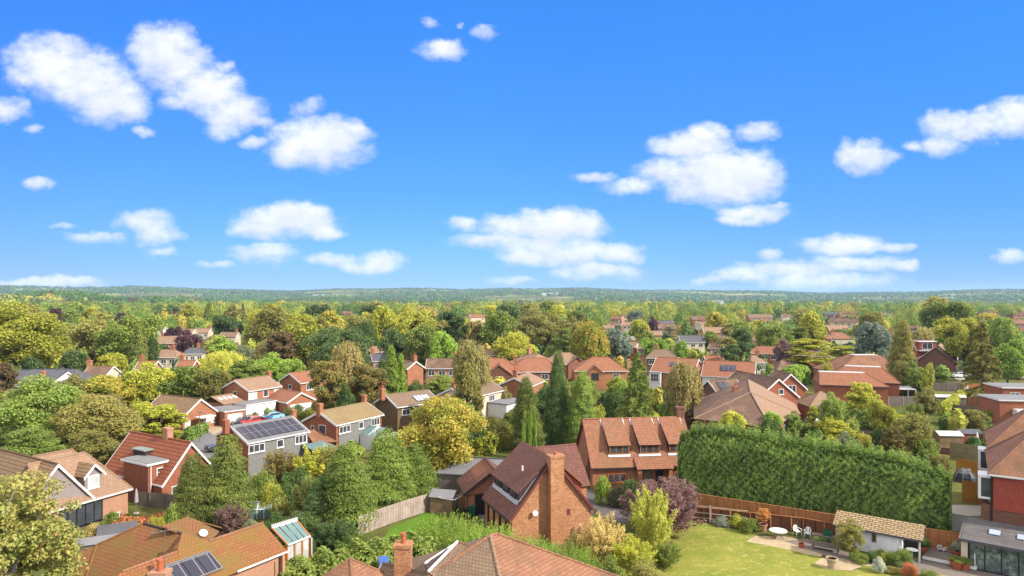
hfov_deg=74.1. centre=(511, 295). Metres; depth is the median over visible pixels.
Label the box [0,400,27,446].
tree
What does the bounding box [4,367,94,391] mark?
house
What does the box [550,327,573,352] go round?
tree
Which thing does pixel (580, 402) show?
conifer tree
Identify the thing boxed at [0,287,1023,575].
ground
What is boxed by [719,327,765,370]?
tree
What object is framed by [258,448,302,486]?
shrub
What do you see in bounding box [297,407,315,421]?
shrub
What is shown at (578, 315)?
tree
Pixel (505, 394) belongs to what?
shrub
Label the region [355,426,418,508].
conifer tree
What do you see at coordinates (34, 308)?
tree
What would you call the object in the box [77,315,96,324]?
tree
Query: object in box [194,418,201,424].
door
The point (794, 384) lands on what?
house
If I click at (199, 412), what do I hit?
street lamp
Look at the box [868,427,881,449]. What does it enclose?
shrub
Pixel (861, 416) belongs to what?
hedge
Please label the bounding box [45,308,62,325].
tree
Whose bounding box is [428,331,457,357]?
tree
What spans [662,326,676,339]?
conifer tree
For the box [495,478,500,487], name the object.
window
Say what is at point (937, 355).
house
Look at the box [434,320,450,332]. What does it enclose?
tree
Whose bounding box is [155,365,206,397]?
tree
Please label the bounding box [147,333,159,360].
conifer tree
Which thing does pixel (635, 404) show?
conifer tree
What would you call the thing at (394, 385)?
conifer tree
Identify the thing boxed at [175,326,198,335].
house
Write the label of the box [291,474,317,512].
shrub
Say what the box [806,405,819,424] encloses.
tree
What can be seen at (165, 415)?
tree
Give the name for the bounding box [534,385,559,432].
tree
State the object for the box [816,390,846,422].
tree
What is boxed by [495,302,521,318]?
tree
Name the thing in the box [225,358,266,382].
tree
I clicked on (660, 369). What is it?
house
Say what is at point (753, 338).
house
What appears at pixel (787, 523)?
fence
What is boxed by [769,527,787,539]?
garden table
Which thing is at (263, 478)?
shrub
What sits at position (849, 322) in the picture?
house
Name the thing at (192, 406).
bungalow
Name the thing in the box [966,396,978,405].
fence
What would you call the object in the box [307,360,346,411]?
tree
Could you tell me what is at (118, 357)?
tree
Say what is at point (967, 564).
plant pot
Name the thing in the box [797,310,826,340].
tree
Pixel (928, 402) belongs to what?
tree
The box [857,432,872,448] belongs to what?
shrub
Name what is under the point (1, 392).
tree
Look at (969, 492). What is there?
fence
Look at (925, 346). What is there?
window
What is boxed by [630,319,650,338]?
tree
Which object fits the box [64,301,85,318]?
tree
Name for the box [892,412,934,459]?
tree
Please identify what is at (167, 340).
house
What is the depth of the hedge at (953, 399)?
128.09 m
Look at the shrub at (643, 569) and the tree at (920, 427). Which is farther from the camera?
the tree at (920, 427)
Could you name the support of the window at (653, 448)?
in the house at (617, 451)
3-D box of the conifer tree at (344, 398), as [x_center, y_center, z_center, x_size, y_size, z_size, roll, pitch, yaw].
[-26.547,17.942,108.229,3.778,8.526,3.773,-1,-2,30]
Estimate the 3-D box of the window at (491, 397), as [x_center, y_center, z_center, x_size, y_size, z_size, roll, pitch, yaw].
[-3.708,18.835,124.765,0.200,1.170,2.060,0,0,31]
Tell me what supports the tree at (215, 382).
on the ground at (504, 453)
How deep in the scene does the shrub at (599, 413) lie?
107.77 m
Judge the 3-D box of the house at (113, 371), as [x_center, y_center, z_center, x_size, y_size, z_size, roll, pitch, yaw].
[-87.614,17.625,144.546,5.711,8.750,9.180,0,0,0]
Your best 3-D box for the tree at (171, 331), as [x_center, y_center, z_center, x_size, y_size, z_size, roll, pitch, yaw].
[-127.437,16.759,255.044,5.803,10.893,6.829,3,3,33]
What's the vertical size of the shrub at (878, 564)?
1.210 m
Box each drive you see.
[209,425,221,434]
[587,489,646,522]
[952,505,980,515]
[954,373,970,380]
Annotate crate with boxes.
[823,529,831,536]
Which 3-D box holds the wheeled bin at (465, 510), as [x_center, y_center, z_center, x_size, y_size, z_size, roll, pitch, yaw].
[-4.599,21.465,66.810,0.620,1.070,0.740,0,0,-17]
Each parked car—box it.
[204,440,215,451]
[230,415,249,424]
[240,415,266,423]
[261,411,284,418]
[951,372,966,377]
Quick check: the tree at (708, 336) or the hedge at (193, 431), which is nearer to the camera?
the hedge at (193, 431)
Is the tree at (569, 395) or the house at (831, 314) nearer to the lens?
the tree at (569, 395)
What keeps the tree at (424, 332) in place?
on the ground at (504, 453)
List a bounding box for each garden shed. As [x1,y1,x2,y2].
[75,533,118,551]
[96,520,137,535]
[428,488,459,514]
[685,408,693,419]
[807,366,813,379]
[833,510,926,562]
[931,430,964,447]
[934,394,966,405]
[952,429,983,443]
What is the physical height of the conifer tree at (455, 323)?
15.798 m
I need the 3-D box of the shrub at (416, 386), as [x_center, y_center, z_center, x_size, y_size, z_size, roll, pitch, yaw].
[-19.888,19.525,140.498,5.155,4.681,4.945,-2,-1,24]
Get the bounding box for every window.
[58,499,103,530]
[87,474,100,489]
[156,467,162,476]
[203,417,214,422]
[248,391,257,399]
[248,442,264,454]
[263,389,268,397]
[276,439,283,448]
[295,434,307,444]
[318,424,325,434]
[338,424,350,434]
[358,421,363,429]
[371,417,379,425]
[402,408,409,415]
[428,371,434,375]
[489,394,494,401]
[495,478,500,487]
[502,483,507,492]
[509,488,515,498]
[542,374,548,379]
[592,373,598,379]
[608,473,625,483]
[609,446,628,453]
[640,445,658,453]
[650,373,658,381]
[669,445,676,452]
[779,389,783,394]
[788,385,796,393]
[872,533,875,542]
[922,343,932,349]
[977,470,989,498]
[978,446,987,469]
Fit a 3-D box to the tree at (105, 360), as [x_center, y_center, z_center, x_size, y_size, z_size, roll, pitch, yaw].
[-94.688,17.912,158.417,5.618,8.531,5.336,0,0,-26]
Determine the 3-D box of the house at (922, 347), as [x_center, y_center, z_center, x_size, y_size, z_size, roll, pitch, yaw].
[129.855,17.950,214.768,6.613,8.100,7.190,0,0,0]
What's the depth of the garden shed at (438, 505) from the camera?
68.39 m
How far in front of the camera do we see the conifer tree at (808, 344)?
180.06 m
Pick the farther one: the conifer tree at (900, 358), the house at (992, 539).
the conifer tree at (900, 358)
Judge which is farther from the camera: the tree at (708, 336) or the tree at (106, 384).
the tree at (708, 336)
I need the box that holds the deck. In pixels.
[922,547,976,570]
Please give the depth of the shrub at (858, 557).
55.76 m
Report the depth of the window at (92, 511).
64.55 m
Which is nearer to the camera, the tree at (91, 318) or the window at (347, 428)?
the window at (347, 428)
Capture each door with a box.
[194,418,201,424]
[227,413,241,424]
[290,402,310,410]
[454,496,456,512]
[475,494,483,514]
[643,470,651,483]
[656,470,662,487]
[968,543,1023,575]
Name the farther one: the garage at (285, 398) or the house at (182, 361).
the house at (182, 361)
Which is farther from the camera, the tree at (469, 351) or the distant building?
the distant building
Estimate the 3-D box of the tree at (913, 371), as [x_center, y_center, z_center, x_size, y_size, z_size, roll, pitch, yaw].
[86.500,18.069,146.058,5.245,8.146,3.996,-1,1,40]
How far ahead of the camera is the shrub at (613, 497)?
70.67 m
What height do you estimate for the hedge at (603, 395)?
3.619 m
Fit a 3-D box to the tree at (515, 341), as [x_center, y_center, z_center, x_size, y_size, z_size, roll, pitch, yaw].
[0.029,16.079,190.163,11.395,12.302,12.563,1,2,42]
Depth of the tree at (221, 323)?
297.82 m
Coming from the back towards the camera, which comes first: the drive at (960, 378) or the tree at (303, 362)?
the drive at (960, 378)
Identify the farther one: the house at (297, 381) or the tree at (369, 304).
the tree at (369, 304)
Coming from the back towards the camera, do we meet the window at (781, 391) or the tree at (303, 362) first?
the tree at (303, 362)
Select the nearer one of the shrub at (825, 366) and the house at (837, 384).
the house at (837, 384)
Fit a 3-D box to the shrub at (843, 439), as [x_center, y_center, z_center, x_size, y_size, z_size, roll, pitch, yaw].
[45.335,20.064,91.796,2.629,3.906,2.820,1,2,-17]
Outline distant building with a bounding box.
[703,300,724,303]
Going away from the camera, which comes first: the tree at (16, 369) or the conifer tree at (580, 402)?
the conifer tree at (580, 402)
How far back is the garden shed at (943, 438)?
98.17 m
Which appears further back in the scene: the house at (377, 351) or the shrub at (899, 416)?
the house at (377, 351)
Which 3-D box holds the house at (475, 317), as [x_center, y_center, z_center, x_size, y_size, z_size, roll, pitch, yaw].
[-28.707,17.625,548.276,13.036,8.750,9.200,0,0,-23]
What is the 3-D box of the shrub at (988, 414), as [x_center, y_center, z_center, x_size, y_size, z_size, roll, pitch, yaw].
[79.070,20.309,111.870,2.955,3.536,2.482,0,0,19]
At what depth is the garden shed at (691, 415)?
116.37 m
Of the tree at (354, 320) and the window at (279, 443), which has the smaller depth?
the window at (279, 443)
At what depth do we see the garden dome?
79.84 m
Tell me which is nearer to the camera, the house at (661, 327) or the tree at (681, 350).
the tree at (681, 350)
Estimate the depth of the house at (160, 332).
328.99 m
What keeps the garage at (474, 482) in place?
on the ground at (504, 453)
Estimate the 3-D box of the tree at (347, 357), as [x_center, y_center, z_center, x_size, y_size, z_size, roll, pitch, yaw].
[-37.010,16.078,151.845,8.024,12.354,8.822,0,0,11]
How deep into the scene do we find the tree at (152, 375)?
125.73 m
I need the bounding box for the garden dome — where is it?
[953,468,976,482]
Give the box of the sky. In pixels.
[0,0,1023,292]
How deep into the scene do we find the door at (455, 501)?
68.83 m
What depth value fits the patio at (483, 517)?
67.22 m
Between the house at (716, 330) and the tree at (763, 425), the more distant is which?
the house at (716, 330)
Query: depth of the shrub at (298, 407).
123.61 m
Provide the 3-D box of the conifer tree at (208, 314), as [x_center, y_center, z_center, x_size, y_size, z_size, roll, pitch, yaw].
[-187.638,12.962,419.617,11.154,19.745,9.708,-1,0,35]
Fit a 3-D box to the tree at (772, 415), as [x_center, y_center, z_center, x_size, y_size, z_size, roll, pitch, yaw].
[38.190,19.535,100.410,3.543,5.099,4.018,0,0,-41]
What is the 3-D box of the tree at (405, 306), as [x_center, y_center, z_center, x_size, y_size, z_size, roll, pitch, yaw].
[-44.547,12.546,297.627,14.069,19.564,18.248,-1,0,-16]
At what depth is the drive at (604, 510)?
69.78 m
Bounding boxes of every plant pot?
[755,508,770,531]
[798,542,804,547]
[826,556,837,569]
[916,538,930,553]
[948,555,964,569]
[950,541,960,555]
[961,556,971,570]
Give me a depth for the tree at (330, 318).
289.86 m
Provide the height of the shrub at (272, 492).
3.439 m
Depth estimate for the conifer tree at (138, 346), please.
180.91 m
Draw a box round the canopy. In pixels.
[899,386,915,395]
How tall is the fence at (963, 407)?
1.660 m
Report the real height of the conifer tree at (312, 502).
5.204 m
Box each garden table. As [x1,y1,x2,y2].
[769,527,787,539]
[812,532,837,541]
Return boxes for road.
[191,432,215,457]
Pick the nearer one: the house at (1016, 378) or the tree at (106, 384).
the tree at (106, 384)
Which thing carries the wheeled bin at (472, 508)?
on the ground at (504, 453)
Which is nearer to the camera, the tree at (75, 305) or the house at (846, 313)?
the tree at (75, 305)
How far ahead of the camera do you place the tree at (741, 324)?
281.10 m
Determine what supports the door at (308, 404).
in the garage at (285, 398)
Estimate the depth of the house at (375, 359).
173.57 m
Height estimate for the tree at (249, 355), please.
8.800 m
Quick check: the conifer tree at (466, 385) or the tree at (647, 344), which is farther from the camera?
the tree at (647, 344)
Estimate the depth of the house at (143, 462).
73.04 m
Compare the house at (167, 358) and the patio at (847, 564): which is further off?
the house at (167, 358)
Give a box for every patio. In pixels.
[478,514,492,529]
[747,536,822,556]
[815,558,871,570]
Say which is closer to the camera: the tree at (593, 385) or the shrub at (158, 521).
the shrub at (158, 521)
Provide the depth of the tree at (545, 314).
308.17 m
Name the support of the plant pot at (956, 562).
on the path
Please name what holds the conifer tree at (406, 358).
on the ground at (504, 453)
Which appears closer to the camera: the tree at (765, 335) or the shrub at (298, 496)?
the shrub at (298, 496)
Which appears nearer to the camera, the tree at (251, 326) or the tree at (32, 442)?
the tree at (32, 442)
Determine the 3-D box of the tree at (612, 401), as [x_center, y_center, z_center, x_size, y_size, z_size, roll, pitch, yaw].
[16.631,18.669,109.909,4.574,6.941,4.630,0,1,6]
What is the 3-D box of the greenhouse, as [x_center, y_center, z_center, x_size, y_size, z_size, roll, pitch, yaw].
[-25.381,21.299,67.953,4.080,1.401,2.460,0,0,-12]
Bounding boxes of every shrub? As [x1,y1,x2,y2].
[82,521,99,537]
[100,510,121,524]
[147,515,164,525]
[162,502,179,523]
[212,502,251,535]
[244,518,256,527]
[247,469,278,501]
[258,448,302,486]
[260,480,284,507]
[263,407,274,413]
[263,510,288,534]
[269,494,293,515]
[272,510,304,545]
[280,465,311,504]
[284,404,304,415]
[284,537,318,556]
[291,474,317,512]
[292,443,332,481]
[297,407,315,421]
[299,511,321,539]
[308,516,358,549]
[318,442,348,476]
[334,531,367,548]
[335,543,346,549]
[407,379,426,391]
[413,508,487,549]
[415,536,440,554]
[425,374,452,396]
[448,527,486,545]
[460,519,525,542]
[483,415,514,448]
[502,386,511,398]
[521,533,561,553]
[555,542,602,566]
[565,531,591,563]
[576,511,627,564]
[589,389,596,407]
[591,404,605,417]
[594,475,611,504]
[597,553,627,575]
[603,533,658,575]
[607,485,624,507]
[619,478,637,507]
[629,557,663,575]
[650,539,682,568]
[711,515,731,527]
[728,510,742,527]
[738,517,761,533]
[758,358,773,375]
[785,410,802,436]
[797,421,815,435]
[814,415,837,434]
[821,361,832,370]
[825,434,840,446]
[837,430,856,451]
[846,417,859,442]
[848,549,868,565]
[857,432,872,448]
[861,396,886,424]
[866,548,888,564]
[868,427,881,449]
[871,557,887,572]
[876,553,889,563]
[884,565,900,574]
[885,548,913,568]
[892,413,908,432]
[900,562,920,575]
[903,401,924,415]
[911,437,940,462]
[917,568,938,575]
[928,455,952,472]
[983,408,992,424]
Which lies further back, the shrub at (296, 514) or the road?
the road
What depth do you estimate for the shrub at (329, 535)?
58.54 m
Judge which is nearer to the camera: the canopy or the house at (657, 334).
the canopy
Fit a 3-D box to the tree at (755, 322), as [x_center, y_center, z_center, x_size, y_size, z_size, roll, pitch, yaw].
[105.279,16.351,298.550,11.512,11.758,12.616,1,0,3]
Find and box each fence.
[135,491,173,508]
[358,493,429,535]
[685,419,694,429]
[692,493,960,550]
[692,507,835,535]
[859,430,886,434]
[888,396,920,405]
[932,382,962,391]
[937,404,978,412]
[950,442,977,460]
[956,459,982,476]
[962,480,980,503]
[965,383,980,388]
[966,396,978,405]
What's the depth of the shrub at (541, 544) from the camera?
53.42 m
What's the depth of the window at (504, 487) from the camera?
63.04 m
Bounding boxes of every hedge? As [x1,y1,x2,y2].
[182,422,209,440]
[280,528,437,575]
[470,416,582,455]
[594,392,610,407]
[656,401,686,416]
[676,419,951,531]
[842,408,912,432]
[938,412,991,435]
[939,389,967,415]
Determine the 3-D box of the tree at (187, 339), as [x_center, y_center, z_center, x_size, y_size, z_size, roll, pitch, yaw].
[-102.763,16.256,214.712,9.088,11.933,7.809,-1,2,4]
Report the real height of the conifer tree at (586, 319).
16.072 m
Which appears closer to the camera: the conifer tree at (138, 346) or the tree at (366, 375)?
the tree at (366, 375)
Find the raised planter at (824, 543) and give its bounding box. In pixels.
[812,536,839,553]
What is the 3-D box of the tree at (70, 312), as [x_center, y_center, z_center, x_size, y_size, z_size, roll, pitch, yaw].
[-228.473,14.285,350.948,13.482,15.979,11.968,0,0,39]
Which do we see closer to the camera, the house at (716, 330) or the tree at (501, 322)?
the tree at (501, 322)
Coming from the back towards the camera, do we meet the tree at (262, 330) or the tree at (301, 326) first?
the tree at (262, 330)
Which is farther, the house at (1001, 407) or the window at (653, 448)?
the house at (1001, 407)
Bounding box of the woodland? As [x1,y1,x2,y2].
[0,285,1023,460]
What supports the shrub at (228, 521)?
on the ground at (504, 453)
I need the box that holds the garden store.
[378,555,389,566]
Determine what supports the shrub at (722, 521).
on the lawn at (710, 550)
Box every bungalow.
[65,516,311,575]
[151,393,218,431]
[379,532,619,575]
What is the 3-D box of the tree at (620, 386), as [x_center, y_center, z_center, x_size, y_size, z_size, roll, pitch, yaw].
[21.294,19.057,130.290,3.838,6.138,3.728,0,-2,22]
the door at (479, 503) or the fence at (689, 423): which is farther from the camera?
the fence at (689, 423)
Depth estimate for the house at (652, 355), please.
187.12 m
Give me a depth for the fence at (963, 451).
90.68 m
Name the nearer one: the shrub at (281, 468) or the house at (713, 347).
the shrub at (281, 468)
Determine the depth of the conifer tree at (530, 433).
90.71 m
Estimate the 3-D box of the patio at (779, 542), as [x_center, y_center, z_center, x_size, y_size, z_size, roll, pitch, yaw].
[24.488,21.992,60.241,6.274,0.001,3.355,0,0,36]
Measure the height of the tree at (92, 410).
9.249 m
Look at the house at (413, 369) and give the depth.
155.64 m
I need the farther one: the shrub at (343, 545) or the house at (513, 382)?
the house at (513, 382)
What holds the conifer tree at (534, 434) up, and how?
on the ground at (504, 453)
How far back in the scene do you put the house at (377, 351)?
199.52 m
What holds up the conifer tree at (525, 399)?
on the ground at (504, 453)
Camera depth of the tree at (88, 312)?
326.89 m
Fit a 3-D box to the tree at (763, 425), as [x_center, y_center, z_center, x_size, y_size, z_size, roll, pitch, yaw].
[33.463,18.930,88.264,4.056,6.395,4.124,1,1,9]
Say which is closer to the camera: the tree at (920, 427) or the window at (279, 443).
the window at (279, 443)
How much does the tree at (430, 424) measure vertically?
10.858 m
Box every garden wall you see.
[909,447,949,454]
[952,513,981,531]
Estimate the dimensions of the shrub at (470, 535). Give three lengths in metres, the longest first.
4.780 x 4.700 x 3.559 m
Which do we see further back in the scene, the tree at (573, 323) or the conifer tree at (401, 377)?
the tree at (573, 323)
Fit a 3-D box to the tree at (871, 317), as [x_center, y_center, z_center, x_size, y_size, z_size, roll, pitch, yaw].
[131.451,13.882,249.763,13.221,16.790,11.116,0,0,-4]
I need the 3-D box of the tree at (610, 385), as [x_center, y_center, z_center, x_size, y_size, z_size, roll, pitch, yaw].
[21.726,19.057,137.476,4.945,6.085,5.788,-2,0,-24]
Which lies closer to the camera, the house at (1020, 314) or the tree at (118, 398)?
the tree at (118, 398)
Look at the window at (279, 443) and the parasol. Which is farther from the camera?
the window at (279, 443)
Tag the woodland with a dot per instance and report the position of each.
(733, 309)
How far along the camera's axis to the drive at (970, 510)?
69.44 m
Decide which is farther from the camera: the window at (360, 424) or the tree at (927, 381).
the tree at (927, 381)
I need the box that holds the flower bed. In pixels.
[111,510,165,523]
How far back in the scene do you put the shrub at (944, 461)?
79.95 m
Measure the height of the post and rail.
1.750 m
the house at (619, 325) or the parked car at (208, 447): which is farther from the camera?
the house at (619, 325)
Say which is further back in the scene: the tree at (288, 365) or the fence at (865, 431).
the tree at (288, 365)
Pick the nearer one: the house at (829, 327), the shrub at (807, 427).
the shrub at (807, 427)
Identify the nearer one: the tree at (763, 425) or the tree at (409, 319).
the tree at (763, 425)
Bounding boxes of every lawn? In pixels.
[384,512,443,538]
[617,521,908,575]
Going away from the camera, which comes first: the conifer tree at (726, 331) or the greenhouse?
the greenhouse
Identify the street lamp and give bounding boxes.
[198,411,202,441]
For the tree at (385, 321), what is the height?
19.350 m
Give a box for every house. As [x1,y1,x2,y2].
[0,448,132,535]
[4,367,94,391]
[84,358,121,378]
[105,427,210,502]
[134,353,162,370]
[155,326,167,335]
[155,343,186,368]
[157,331,176,348]
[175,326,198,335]
[175,353,199,369]
[183,341,207,359]
[196,324,213,343]
[204,371,281,406]
[213,409,335,476]
[219,328,241,348]
[278,369,326,400]
[301,394,394,454]
[367,346,383,363]
[369,347,386,368]
[373,385,438,431]
[397,353,424,388]
[425,351,456,385]
[436,379,515,417]
[467,313,485,322]
[481,441,595,544]
[483,343,498,357]
[487,354,522,380]
[498,367,544,397]
[511,346,552,362]
[516,357,552,387]
[548,352,582,381]
[570,357,630,388]
[576,406,688,490]
[603,323,613,331]
[610,320,623,331]
[611,315,624,321]
[621,341,638,363]
[623,320,631,332]
[637,338,651,365]
[646,327,662,339]
[646,343,675,375]
[648,357,700,388]
[657,318,673,323]
[657,321,675,334]
[676,331,705,352]
[690,314,707,325]
[693,378,800,435]
[694,320,705,331]
[699,378,738,396]
[700,323,725,338]
[701,355,720,361]
[701,360,757,385]
[707,337,725,360]
[727,370,799,407]
[743,348,766,374]
[745,313,772,322]
[751,331,757,345]
[751,340,776,363]
[769,370,807,397]
[780,312,790,321]
[793,346,834,365]
[812,354,888,374]
[812,370,889,405]
[813,332,831,342]
[823,310,836,317]
[826,323,847,332]
[828,316,858,328]
[828,328,852,349]
[832,365,901,395]
[837,311,858,317]
[904,325,917,334]
[911,340,937,365]
[916,343,957,372]
[958,431,1023,575]
[976,311,1000,316]
[977,394,1023,424]
[978,409,1023,517]
[983,382,1023,394]
[1004,355,1023,379]
[1006,310,1023,318]
[1010,317,1023,330]
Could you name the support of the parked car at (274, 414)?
on the drive
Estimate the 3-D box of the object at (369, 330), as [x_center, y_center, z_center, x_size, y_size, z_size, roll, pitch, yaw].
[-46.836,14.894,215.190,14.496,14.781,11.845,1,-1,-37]
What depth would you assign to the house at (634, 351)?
218.26 m
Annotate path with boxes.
[786,539,1003,575]
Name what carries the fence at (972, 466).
on the ground at (504, 453)
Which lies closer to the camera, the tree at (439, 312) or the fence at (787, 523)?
the fence at (787, 523)
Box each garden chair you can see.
[793,525,801,536]
[804,527,811,538]
[937,544,946,552]
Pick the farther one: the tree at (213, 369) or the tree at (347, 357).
the tree at (347, 357)
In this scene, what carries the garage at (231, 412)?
on the ground at (504, 453)
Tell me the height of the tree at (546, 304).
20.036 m
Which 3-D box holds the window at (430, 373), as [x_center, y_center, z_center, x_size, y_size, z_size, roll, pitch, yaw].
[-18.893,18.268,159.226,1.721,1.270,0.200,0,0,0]
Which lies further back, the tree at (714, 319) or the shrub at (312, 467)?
the tree at (714, 319)
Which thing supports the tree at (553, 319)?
on the ground at (504, 453)
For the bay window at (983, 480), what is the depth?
57.68 m
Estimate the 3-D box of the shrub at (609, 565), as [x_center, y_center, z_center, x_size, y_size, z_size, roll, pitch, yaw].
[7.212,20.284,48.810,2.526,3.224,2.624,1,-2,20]
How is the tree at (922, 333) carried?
on the ground at (504, 453)
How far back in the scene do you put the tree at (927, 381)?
141.78 m
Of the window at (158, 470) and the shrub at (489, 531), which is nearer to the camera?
the shrub at (489, 531)
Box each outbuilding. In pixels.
[322,558,385,575]
[436,457,503,494]
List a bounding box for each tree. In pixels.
[0,301,75,366]
[0,362,18,390]
[0,373,85,441]
[0,388,15,401]
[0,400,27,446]
[0,426,68,455]
[0,466,88,575]
[11,364,22,371]
[13,305,41,313]
[14,300,33,308]
[15,355,46,369]
[42,427,72,449]
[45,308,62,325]
[47,393,147,461]
[49,373,92,411]
[53,349,88,370]
[57,323,79,340]
[61,308,80,322]
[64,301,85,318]
[66,429,119,465]
[67,311,115,362]
[77,306,99,321]
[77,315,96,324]
[82,374,141,404]
[92,313,167,362]
[93,354,118,368]
[107,352,128,373]
[108,394,126,409]
[114,312,128,324]
[123,360,181,404]
[127,324,148,364]
[127,401,189,438]
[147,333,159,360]
[151,304,182,322]
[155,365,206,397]
[164,326,182,335]
[167,452,217,523]
[173,328,203,352]
[175,303,202,327]
[190,369,233,401]
[191,434,257,527]
[198,349,253,381]
[203,301,214,328]
[204,335,227,356]
[204,367,225,391]
[208,334,238,359]
[211,315,244,335]
[223,304,245,322]
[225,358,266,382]
[229,344,256,361]
[243,306,286,343]
[244,308,260,331]
[247,318,255,331]
[251,351,288,381]
[254,339,283,361]
[261,303,287,313]
[266,331,297,359]
[273,358,306,381]
[280,313,324,369]
[285,313,297,326]
[297,357,308,370]
[299,326,374,387]
[301,304,331,317]
[301,475,336,527]
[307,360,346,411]
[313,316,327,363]
[313,443,381,535]
[320,309,341,329]
[328,340,364,388]
[335,382,353,406]
[343,315,383,336]
[348,363,389,407]
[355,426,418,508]
[358,301,376,311]
[359,305,381,317]
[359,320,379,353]
[369,305,398,345]
[376,359,390,393]
[377,328,409,360]
[385,345,401,393]
[393,308,437,336]
[395,303,416,315]
[396,394,489,479]
[397,353,407,392]
[401,323,438,382]
[404,334,425,372]
[405,442,440,497]
[415,305,437,318]
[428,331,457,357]
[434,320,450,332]
[436,305,450,316]
[437,310,458,321]
[442,316,468,344]
[450,337,491,386]
[450,362,485,430]
[455,320,483,346]
[455,403,486,446]
[457,340,479,352]
[477,311,517,356]
[484,305,496,320]
[491,331,537,360]
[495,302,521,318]
[507,375,546,449]
[511,315,533,332]
[516,307,551,344]
[520,303,542,315]
[521,410,526,441]
[526,405,532,444]
[531,322,565,352]
[532,407,536,446]
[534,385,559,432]
[535,312,551,343]
[539,300,555,312]
[540,348,569,445]
[547,314,561,324]
[548,305,567,317]
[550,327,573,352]
[555,319,567,332]
[561,310,595,324]
[561,315,581,333]
[562,311,572,320]
[562,368,598,443]
[566,376,600,400]
[566,385,571,407]
[569,319,610,360]
[577,316,589,356]
[601,389,626,417]
[605,376,627,392]
[606,327,632,360]
[613,379,627,398]
[614,352,653,417]
[617,476,706,537]
[626,310,643,321]
[628,484,677,551]
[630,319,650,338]
[638,330,654,341]
[639,337,668,356]
[647,316,658,330]
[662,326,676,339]
[662,359,704,417]
[674,339,688,357]
[703,330,719,350]
[704,312,727,327]
[717,323,737,348]
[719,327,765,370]
[719,409,747,441]
[731,320,756,341]
[750,320,761,328]
[754,325,785,345]
[755,417,783,437]
[762,410,784,431]
[772,338,792,361]
[780,364,812,384]
[784,338,834,365]
[788,327,807,354]
[792,307,807,326]
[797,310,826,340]
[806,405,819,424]
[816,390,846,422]
[823,420,856,438]
[824,346,854,360]
[835,518,867,557]
[843,381,880,413]
[847,311,887,341]
[852,321,893,358]
[867,399,896,431]
[878,426,905,457]
[885,319,918,395]
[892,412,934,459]
[900,361,922,394]
[911,326,934,340]
[911,387,940,420]
[917,299,977,335]
[918,296,963,325]
[921,363,934,393]
[930,315,988,362]
[934,335,946,345]
[959,320,1007,396]
[961,360,976,374]
[963,409,992,433]
[973,312,997,322]
[987,315,1022,364]
[988,337,1023,382]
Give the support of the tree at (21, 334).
on the ground at (504, 453)
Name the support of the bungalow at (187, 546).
on the ground at (504, 453)
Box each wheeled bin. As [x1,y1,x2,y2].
[461,507,468,518]
[469,505,475,515]
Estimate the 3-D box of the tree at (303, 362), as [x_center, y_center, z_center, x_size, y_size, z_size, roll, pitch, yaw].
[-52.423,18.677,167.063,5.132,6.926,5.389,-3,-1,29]
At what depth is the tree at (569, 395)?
114.25 m
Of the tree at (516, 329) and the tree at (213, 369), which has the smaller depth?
the tree at (213, 369)
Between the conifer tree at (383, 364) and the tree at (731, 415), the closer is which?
the tree at (731, 415)
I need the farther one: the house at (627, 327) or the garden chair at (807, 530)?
the house at (627, 327)
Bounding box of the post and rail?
[689,505,747,523]
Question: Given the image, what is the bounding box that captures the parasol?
[133,489,138,513]
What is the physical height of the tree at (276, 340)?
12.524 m
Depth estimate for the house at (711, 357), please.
168.63 m
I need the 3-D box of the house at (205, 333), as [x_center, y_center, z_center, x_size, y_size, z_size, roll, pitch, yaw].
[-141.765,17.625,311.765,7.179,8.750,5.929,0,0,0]
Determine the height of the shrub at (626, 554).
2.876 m
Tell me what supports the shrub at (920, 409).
on the ground at (504, 453)
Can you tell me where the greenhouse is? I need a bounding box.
[246,501,275,518]
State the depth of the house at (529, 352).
177.06 m
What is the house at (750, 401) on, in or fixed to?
on the ground at (504, 453)
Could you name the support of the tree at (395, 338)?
on the ground at (504, 453)
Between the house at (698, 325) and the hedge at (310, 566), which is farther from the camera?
the house at (698, 325)
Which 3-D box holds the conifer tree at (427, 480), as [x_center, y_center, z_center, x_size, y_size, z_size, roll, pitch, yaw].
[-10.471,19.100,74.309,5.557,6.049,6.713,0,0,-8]
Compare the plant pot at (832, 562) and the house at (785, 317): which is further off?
the house at (785, 317)
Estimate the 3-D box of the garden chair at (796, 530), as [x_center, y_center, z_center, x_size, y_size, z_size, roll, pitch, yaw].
[26.158,21.562,62.225,0.610,0.883,0.662,0,0,-11]
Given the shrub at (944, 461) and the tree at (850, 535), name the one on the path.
the tree at (850, 535)
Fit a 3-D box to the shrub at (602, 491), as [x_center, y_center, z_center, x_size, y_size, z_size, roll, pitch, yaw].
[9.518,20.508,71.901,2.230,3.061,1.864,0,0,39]
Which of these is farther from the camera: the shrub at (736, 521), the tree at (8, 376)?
the tree at (8, 376)
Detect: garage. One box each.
[214,405,245,425]
[233,398,276,415]
[266,388,315,413]
[456,457,496,515]
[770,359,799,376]
[798,391,847,418]
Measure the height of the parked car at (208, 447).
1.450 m
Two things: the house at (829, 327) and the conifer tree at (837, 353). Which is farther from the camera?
the house at (829, 327)
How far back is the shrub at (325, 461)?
75.33 m

